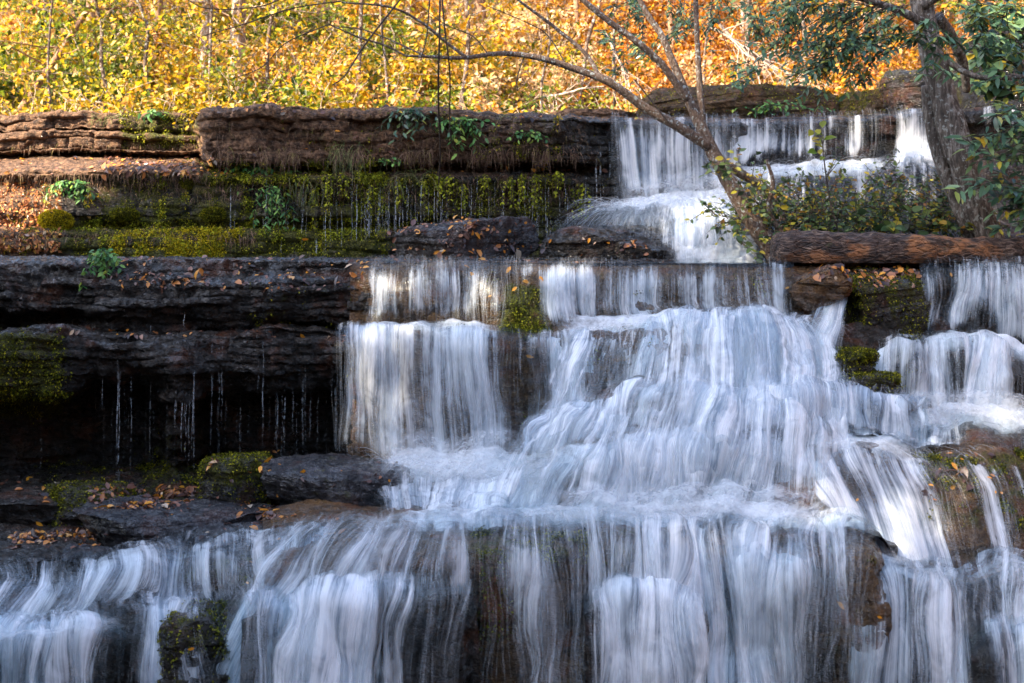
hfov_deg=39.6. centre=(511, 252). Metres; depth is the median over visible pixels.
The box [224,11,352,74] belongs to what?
shrub
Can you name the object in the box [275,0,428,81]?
shrub
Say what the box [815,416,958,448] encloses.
waterfall
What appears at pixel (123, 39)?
shrub
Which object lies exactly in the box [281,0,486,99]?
tree
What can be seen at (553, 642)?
rock ledge
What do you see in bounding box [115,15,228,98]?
shrub
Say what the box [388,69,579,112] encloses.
shrub
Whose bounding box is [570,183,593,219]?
hanging moss
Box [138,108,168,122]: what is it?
plant
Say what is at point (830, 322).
waterfall
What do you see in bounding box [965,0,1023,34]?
shrub
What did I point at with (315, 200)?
hanging moss
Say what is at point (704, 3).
tree
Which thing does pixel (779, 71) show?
shrub
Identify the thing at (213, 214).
moss cushion
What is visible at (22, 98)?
shrub
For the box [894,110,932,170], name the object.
waterfall
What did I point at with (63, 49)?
tree
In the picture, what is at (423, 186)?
hanging moss
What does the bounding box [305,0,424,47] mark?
shrub
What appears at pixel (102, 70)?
tree
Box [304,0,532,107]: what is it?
tree
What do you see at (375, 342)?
waterfall
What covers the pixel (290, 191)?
hanging moss
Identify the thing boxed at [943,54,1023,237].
shrub
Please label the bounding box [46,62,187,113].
shrub
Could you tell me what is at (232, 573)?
rock ledge
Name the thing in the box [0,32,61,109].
shrub
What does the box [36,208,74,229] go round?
moss cushion
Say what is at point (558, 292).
waterfall
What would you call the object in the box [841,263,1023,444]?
rock ledge
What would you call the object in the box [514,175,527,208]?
hanging moss
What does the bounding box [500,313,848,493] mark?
waterfall
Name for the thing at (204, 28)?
tree
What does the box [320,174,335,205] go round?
hanging moss
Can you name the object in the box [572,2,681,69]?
shrub
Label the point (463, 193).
hanging moss
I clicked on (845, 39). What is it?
shrub
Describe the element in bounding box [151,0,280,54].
shrub
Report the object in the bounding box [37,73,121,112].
shrub
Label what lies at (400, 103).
shrub
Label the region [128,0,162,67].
tree
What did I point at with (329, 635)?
waterfall
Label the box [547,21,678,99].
shrub
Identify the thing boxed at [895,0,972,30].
shrub
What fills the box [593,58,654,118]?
shrub
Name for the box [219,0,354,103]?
tree
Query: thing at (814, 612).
rock ledge
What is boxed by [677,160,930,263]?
waterfall
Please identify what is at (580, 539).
moss
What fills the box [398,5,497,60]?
shrub
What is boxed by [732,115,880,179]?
waterfall
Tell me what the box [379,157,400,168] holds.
plant
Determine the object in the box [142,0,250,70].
shrub
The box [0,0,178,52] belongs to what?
tree
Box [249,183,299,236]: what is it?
hanging plant
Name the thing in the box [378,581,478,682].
rock ledge
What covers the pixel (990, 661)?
rock ledge
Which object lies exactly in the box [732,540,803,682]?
waterfall
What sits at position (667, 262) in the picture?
pool water
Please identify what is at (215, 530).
waterfall
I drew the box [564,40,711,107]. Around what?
shrub
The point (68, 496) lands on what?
boulder
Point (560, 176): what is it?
hanging moss
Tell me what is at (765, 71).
shrub
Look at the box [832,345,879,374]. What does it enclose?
boulder
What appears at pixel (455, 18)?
shrub
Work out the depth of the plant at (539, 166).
17.55 m
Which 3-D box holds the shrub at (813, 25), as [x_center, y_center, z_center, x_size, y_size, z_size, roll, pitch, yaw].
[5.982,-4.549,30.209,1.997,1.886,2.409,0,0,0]
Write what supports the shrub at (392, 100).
on the hillside
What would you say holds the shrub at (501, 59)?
on the hillside
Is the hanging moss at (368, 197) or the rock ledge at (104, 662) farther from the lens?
the hanging moss at (368, 197)
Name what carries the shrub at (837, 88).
on the hillside
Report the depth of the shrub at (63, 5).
31.18 m
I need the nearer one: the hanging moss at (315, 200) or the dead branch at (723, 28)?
the hanging moss at (315, 200)
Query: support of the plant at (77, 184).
on the rock ledge at (59, 128)
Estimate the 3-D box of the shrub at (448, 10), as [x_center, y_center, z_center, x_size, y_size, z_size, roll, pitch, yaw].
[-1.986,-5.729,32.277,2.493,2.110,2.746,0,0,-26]
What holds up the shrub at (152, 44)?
on the hillside
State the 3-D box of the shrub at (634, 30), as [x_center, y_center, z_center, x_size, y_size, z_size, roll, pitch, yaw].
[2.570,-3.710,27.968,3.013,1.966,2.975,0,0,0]
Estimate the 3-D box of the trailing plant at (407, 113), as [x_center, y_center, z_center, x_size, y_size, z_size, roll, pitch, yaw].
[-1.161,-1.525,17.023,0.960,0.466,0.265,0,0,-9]
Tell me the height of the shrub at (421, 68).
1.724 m
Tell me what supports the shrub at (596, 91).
on the hillside
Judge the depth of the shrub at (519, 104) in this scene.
23.74 m
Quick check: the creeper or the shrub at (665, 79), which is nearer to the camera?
the creeper
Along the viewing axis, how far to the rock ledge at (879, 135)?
17.58 m
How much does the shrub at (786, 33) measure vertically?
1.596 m
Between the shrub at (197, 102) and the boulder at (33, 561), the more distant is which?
the shrub at (197, 102)
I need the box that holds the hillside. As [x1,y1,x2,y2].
[0,0,1019,114]
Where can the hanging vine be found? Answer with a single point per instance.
(438, 82)
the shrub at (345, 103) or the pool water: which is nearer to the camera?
the pool water
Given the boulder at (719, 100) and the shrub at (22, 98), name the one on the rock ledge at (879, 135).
the boulder at (719, 100)
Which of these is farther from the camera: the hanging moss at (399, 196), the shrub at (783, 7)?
the shrub at (783, 7)
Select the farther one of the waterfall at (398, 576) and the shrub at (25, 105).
the shrub at (25, 105)
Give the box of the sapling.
[807,121,838,231]
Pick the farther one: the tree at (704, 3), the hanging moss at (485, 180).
the tree at (704, 3)
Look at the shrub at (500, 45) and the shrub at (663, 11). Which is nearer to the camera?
the shrub at (500, 45)
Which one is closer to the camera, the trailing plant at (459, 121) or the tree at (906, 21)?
the trailing plant at (459, 121)
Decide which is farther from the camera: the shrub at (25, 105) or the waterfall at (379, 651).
the shrub at (25, 105)
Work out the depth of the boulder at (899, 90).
18.96 m
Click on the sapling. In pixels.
(822, 124)
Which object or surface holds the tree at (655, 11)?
on the hillside
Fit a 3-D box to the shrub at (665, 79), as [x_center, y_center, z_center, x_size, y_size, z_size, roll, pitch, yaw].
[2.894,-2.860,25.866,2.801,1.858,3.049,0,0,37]
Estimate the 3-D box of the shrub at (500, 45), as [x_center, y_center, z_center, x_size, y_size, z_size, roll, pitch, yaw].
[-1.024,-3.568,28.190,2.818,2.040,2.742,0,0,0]
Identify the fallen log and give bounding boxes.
[765,229,1023,266]
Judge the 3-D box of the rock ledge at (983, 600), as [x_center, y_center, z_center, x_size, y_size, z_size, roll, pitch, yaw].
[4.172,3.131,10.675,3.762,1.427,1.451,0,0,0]
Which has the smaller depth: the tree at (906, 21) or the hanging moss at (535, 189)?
the hanging moss at (535, 189)
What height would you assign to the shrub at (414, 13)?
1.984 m
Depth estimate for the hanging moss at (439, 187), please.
17.16 m
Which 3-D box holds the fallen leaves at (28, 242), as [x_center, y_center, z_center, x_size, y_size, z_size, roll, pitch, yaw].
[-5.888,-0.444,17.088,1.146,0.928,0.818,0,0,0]
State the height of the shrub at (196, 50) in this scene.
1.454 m
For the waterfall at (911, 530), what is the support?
on the rock ledge at (969, 541)
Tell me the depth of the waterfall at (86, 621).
9.89 m
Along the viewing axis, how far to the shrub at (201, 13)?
32.32 m
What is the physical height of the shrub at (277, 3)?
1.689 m
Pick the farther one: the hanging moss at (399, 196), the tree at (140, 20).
the tree at (140, 20)
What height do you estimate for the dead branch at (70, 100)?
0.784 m
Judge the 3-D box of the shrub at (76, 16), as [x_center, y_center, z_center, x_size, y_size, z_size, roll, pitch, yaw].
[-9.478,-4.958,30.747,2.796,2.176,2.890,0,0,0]
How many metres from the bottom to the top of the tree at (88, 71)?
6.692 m
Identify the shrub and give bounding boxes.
[0,0,76,42]
[0,0,80,73]
[0,1,37,31]
[0,7,61,60]
[0,18,74,75]
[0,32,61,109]
[0,43,94,111]
[0,68,77,114]
[0,84,6,114]
[1,69,66,115]
[6,0,134,60]
[8,0,131,78]
[22,4,152,84]
[22,19,167,78]
[37,3,178,111]
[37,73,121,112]
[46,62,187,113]
[57,0,182,43]
[58,60,176,113]
[75,1,201,62]
[104,65,253,112]
[107,34,265,112]
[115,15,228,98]
[131,39,219,111]
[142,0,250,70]
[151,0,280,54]
[163,0,231,45]
[173,82,281,112]
[182,19,320,102]
[183,35,284,98]
[184,39,299,107]
[219,0,329,45]
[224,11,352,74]
[246,0,353,47]
[246,14,372,84]
[247,26,365,106]
[258,21,391,104]
[268,55,346,108]
[274,51,387,108]
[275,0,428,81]
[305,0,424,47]
[314,1,452,91]
[321,42,434,110]
[328,0,450,44]
[341,77,456,109]
[349,16,488,97]
[369,0,536,71]
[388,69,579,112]
[389,19,528,99]
[390,0,475,33]
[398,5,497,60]
[401,75,496,111]
[423,39,580,107]
[425,0,536,81]
[441,0,543,34]
[448,67,566,113]
[454,76,547,112]
[455,1,586,76]
[463,23,586,89]
[468,29,632,112]
[468,96,522,113]
[486,0,587,53]
[513,0,629,35]
[515,0,650,54]
[524,50,648,118]
[524,87,631,113]
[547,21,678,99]
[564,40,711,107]
[572,0,693,45]
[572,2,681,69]
[579,8,710,95]
[584,10,709,78]
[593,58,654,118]
[602,39,754,111]
[643,0,754,74]
[652,49,778,87]
[656,7,778,61]
[685,0,763,43]
[688,23,814,84]
[707,63,791,85]
[710,64,811,86]
[711,7,813,82]
[738,0,845,37]
[751,0,838,52]
[751,2,841,65]
[756,18,833,85]
[757,61,875,95]
[783,41,903,94]
[793,30,876,96]
[809,18,895,68]
[813,0,896,26]
[823,1,917,63]
[827,29,920,86]
[833,63,887,93]
[834,16,947,69]
[842,41,920,87]
[888,33,955,69]
[889,0,979,61]
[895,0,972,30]
[942,13,998,58]
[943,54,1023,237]
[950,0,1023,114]
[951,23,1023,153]
[952,0,1023,26]
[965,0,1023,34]
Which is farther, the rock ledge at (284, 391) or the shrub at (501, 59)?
the shrub at (501, 59)
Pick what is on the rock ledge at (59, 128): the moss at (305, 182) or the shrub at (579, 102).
the moss at (305, 182)
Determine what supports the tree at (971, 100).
on the rock ledge at (879, 135)
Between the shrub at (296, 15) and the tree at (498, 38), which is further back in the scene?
the shrub at (296, 15)
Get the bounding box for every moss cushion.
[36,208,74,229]
[109,207,140,221]
[178,177,201,189]
[199,206,226,222]
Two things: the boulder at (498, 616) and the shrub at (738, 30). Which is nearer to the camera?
the boulder at (498, 616)
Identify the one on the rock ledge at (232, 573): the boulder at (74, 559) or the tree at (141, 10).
the boulder at (74, 559)
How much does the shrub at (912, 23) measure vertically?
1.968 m
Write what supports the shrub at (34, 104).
on the hillside
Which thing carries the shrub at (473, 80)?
on the hillside
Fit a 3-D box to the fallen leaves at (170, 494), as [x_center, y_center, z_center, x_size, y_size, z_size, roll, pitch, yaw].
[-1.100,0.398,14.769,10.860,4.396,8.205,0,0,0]
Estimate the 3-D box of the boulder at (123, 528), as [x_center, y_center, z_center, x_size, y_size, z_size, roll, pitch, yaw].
[-2.950,2.459,12.662,1.820,0.482,1.370,0,0,0]
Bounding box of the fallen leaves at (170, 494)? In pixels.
[0,104,1011,548]
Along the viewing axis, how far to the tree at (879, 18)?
26.90 m
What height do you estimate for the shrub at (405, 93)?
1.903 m
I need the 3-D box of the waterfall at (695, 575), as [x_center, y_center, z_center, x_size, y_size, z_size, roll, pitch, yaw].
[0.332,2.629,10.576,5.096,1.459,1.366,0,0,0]
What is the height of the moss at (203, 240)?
1.148 m
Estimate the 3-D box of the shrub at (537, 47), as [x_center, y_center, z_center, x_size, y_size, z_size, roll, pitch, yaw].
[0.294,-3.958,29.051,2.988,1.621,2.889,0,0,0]
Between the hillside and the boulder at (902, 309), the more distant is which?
the hillside
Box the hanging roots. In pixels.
[0,122,598,255]
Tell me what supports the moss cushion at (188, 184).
on the rock ledge at (59, 128)
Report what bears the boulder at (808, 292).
on the rock ledge at (517, 376)
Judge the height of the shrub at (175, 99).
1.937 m
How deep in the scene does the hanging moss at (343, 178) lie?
17.09 m
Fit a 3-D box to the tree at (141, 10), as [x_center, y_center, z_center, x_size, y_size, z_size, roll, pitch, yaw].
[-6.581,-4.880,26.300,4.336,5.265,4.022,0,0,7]
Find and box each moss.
[0,263,1023,569]
[4,105,611,257]
[19,191,348,256]
[20,108,560,256]
[286,186,298,207]
[310,186,319,230]
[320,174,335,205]
[337,172,351,199]
[365,184,375,213]
[375,171,386,213]
[394,182,405,214]
[416,181,427,208]
[435,176,444,201]
[440,176,461,200]
[452,184,469,215]
[479,175,490,196]
[500,177,516,209]
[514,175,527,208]
[530,174,541,207]
[551,171,564,197]
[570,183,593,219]
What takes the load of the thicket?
on the rock ledge at (879, 135)
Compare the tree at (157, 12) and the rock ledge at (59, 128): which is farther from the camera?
the tree at (157, 12)
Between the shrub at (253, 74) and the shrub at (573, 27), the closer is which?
the shrub at (253, 74)
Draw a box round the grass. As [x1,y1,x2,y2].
[33,112,625,221]
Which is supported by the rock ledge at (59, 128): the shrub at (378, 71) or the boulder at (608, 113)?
the boulder at (608, 113)
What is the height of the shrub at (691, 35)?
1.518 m
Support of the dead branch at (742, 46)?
on the hillside
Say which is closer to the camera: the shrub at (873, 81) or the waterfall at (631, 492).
the waterfall at (631, 492)
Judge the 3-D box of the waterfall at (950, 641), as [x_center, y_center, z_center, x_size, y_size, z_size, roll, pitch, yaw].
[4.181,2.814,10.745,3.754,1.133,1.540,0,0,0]
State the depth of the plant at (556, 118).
17.03 m
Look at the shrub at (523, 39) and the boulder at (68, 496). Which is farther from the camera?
the shrub at (523, 39)
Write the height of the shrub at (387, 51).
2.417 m
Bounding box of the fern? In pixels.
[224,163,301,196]
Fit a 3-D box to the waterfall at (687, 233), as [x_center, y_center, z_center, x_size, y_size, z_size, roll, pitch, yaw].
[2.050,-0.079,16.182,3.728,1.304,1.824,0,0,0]
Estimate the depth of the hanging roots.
17.16 m
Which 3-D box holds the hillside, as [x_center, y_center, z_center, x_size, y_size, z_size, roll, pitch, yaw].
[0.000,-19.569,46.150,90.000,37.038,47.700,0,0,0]
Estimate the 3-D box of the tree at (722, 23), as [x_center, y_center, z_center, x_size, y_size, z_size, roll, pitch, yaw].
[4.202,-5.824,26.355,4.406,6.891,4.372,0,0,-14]
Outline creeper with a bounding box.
[698,144,790,263]
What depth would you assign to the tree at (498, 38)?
24.44 m
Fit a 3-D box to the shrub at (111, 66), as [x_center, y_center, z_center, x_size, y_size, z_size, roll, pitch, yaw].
[-7.766,-3.517,27.456,2.543,2.229,2.677,0,0,0]
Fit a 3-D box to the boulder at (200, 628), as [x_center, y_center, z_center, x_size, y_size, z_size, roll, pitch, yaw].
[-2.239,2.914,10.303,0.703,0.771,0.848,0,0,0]
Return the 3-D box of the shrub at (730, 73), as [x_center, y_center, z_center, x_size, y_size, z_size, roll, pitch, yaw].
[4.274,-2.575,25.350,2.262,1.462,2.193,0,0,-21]
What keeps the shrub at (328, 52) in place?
on the hillside
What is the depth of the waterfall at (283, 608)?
9.99 m
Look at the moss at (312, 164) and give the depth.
17.21 m
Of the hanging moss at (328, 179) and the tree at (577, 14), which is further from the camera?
the tree at (577, 14)
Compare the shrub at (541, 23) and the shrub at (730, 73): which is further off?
the shrub at (541, 23)
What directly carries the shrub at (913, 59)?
on the hillside
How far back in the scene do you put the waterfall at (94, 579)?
10.65 m
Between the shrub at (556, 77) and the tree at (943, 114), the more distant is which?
the shrub at (556, 77)
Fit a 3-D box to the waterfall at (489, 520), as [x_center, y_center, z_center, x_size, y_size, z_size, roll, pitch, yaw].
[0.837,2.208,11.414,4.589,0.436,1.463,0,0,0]
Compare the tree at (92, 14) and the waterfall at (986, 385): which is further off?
the tree at (92, 14)
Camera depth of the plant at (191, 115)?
18.39 m
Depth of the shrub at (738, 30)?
28.59 m
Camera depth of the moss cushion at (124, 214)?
17.09 m
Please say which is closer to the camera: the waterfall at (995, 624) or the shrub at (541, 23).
the waterfall at (995, 624)
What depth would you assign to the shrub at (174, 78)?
27.30 m
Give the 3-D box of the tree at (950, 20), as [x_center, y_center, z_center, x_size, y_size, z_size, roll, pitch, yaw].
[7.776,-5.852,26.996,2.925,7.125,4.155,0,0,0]
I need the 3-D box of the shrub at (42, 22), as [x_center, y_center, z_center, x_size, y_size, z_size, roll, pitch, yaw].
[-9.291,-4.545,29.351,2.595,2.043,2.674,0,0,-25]
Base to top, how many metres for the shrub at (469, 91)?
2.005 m
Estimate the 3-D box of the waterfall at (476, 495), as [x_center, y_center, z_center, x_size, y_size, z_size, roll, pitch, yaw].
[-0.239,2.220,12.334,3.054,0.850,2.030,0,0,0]
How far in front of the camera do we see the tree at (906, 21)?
28.43 m
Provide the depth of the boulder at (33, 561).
11.35 m
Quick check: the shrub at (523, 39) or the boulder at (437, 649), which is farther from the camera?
the shrub at (523, 39)
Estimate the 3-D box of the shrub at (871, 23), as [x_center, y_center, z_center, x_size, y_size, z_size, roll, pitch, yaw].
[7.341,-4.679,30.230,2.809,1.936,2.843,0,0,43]
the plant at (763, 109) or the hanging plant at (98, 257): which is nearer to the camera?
the hanging plant at (98, 257)
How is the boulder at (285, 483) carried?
on the rock ledge at (553, 642)
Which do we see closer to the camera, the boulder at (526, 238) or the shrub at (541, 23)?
the boulder at (526, 238)
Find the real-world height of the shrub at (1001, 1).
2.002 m
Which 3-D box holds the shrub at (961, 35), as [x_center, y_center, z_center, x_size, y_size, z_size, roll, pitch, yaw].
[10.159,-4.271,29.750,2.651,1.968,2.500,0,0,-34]
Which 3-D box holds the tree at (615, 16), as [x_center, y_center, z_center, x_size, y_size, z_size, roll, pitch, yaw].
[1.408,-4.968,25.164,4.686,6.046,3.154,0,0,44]
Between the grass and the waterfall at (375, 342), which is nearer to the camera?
the waterfall at (375, 342)
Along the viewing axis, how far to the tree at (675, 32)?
16.16 m
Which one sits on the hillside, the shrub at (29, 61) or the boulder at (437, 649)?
the shrub at (29, 61)
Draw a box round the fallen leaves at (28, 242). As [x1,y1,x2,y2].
[0,179,62,253]
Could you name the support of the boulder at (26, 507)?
on the rock ledge at (284, 391)
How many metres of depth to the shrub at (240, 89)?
25.26 m
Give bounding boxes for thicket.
[684,145,1010,244]
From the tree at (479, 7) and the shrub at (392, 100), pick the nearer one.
the shrub at (392, 100)
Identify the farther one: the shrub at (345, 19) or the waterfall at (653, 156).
the shrub at (345, 19)
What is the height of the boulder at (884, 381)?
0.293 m
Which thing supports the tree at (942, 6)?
on the hillside
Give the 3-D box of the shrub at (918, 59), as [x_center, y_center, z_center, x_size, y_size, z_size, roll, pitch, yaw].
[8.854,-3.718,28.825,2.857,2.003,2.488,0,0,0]
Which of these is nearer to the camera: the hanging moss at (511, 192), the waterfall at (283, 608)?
the waterfall at (283, 608)
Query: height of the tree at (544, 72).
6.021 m
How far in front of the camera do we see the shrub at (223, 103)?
23.38 m
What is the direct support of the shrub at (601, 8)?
on the hillside
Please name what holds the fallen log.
on the rock ledge at (981, 314)
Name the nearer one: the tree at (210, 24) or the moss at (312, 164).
the moss at (312, 164)
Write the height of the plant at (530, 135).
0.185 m
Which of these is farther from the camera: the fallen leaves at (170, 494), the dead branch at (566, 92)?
the dead branch at (566, 92)
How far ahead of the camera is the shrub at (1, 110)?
25.62 m
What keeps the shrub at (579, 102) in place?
on the hillside
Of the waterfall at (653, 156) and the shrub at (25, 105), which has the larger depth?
the shrub at (25, 105)
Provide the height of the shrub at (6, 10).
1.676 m
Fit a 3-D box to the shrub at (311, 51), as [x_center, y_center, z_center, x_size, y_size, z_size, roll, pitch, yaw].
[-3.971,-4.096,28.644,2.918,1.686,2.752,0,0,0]
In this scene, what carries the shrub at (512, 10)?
on the hillside
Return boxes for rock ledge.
[0,102,617,259]
[0,254,395,551]
[0,535,301,682]
[0,623,123,682]
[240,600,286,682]
[262,489,891,682]
[347,257,823,501]
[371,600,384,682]
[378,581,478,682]
[579,320,899,557]
[600,107,1023,263]
[723,565,834,682]
[774,426,1023,582]
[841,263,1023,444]
[883,570,1023,682]
[970,624,1020,682]
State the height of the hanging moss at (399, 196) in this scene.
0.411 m
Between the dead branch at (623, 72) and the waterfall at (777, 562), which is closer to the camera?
the waterfall at (777, 562)
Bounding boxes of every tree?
[0,0,151,111]
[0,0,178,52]
[0,0,180,109]
[0,0,191,114]
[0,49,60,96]
[45,0,295,100]
[61,0,289,95]
[86,0,150,76]
[95,0,231,63]
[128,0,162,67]
[165,0,276,100]
[188,0,787,263]
[190,0,345,100]
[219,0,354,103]
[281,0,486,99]
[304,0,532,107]
[333,0,422,34]
[389,0,597,53]
[392,0,538,109]
[442,0,671,110]
[473,0,685,108]
[483,0,628,110]
[561,0,705,63]
[594,0,802,76]
[605,0,845,82]
[633,0,692,40]
[644,0,763,86]
[647,0,808,77]
[667,0,761,83]
[721,0,1023,262]
[746,0,962,90]
[789,0,965,70]
[792,0,952,33]
[855,0,954,87]
[881,0,993,62]
[882,0,981,70]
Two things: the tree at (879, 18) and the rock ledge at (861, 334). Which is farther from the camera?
the tree at (879, 18)
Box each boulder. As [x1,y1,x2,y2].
[0,482,59,524]
[0,543,68,579]
[44,479,136,526]
[61,543,113,572]
[72,495,275,549]
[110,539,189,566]
[155,598,231,682]
[194,450,276,504]
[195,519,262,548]
[260,453,419,506]
[393,216,539,260]
[398,614,473,682]
[476,546,520,651]
[539,224,678,261]
[549,108,635,118]
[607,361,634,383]
[636,82,840,119]
[788,264,852,311]
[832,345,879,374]
[833,87,884,117]
[835,369,904,396]
[847,273,931,343]
[876,68,924,113]
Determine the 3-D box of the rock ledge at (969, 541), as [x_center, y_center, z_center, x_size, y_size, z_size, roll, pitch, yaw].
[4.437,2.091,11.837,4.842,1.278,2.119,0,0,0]
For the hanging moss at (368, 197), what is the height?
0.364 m
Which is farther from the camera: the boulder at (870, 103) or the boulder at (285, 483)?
the boulder at (870, 103)
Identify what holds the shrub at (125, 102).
on the hillside
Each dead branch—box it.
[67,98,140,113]
[543,68,623,110]
[606,33,652,109]
[711,2,829,87]
[718,23,837,94]
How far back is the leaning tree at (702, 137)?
15.38 m
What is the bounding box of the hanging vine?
[437,0,452,182]
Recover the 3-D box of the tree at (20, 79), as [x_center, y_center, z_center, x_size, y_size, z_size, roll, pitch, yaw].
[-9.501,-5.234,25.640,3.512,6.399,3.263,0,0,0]
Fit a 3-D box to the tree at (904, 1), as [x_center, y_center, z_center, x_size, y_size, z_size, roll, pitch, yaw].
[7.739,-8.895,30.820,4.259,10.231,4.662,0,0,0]
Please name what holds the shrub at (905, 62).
on the hillside
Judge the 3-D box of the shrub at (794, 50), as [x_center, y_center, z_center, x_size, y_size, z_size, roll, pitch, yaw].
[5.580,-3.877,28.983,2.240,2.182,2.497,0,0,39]
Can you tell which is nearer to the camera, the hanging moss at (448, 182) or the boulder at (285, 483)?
the boulder at (285, 483)
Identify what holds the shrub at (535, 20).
on the hillside
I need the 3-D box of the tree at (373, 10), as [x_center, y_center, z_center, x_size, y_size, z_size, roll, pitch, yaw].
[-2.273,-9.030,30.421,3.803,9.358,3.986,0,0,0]
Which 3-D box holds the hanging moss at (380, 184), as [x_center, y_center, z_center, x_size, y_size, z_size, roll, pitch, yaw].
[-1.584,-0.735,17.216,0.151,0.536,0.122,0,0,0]
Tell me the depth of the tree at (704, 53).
25.79 m
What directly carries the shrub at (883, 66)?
on the hillside
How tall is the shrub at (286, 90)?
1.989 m
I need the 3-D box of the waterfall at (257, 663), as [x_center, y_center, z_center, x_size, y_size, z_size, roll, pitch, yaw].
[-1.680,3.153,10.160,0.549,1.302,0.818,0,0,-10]
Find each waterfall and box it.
[0,526,325,682]
[0,610,100,682]
[216,507,846,682]
[247,587,296,654]
[274,570,378,682]
[346,322,593,481]
[364,570,414,682]
[378,264,783,336]
[380,505,864,532]
[385,457,567,521]
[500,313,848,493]
[504,420,813,524]
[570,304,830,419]
[594,571,707,682]
[596,199,732,250]
[620,120,737,218]
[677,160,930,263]
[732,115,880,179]
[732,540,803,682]
[805,443,1023,584]
[812,297,847,350]
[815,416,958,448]
[850,548,1023,682]
[874,329,1023,436]
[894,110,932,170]
[928,262,1023,358]
[986,614,1023,682]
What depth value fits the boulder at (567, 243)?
15.38 m
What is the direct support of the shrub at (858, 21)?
on the hillside
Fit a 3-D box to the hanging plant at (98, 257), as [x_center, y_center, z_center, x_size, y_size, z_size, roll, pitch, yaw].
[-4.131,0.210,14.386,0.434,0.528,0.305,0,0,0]
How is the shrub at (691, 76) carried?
on the hillside
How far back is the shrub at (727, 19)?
31.72 m
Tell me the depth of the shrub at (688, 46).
29.06 m
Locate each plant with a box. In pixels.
[42,179,101,207]
[79,248,125,290]
[82,191,105,217]
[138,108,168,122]
[172,109,197,131]
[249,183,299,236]
[376,106,452,144]
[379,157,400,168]
[429,116,494,159]
[506,130,547,143]
[535,163,547,171]
[553,114,562,132]
[726,99,834,116]
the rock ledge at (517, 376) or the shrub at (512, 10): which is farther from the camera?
the shrub at (512, 10)
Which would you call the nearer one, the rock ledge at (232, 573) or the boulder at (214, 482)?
the rock ledge at (232, 573)
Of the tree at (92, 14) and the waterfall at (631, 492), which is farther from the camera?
the tree at (92, 14)
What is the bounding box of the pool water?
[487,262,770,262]
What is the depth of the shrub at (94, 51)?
28.14 m
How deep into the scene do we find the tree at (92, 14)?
28.94 m
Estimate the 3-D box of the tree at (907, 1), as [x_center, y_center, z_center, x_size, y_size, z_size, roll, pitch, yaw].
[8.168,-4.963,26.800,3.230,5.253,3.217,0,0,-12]
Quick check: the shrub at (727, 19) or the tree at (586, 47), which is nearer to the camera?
the tree at (586, 47)
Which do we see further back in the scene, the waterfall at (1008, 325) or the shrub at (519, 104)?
the shrub at (519, 104)
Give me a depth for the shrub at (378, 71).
26.53 m
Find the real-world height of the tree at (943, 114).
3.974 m
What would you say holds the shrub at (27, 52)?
on the hillside
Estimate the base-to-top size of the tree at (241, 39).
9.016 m
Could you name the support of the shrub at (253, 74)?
on the hillside
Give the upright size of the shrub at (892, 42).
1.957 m
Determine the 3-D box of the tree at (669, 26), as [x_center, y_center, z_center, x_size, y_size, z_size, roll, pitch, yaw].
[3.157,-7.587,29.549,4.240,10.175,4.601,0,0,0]
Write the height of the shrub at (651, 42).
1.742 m
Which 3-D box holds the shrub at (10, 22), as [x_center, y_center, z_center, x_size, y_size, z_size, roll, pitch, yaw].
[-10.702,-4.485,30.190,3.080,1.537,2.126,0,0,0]
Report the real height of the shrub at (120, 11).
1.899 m
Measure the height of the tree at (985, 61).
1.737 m

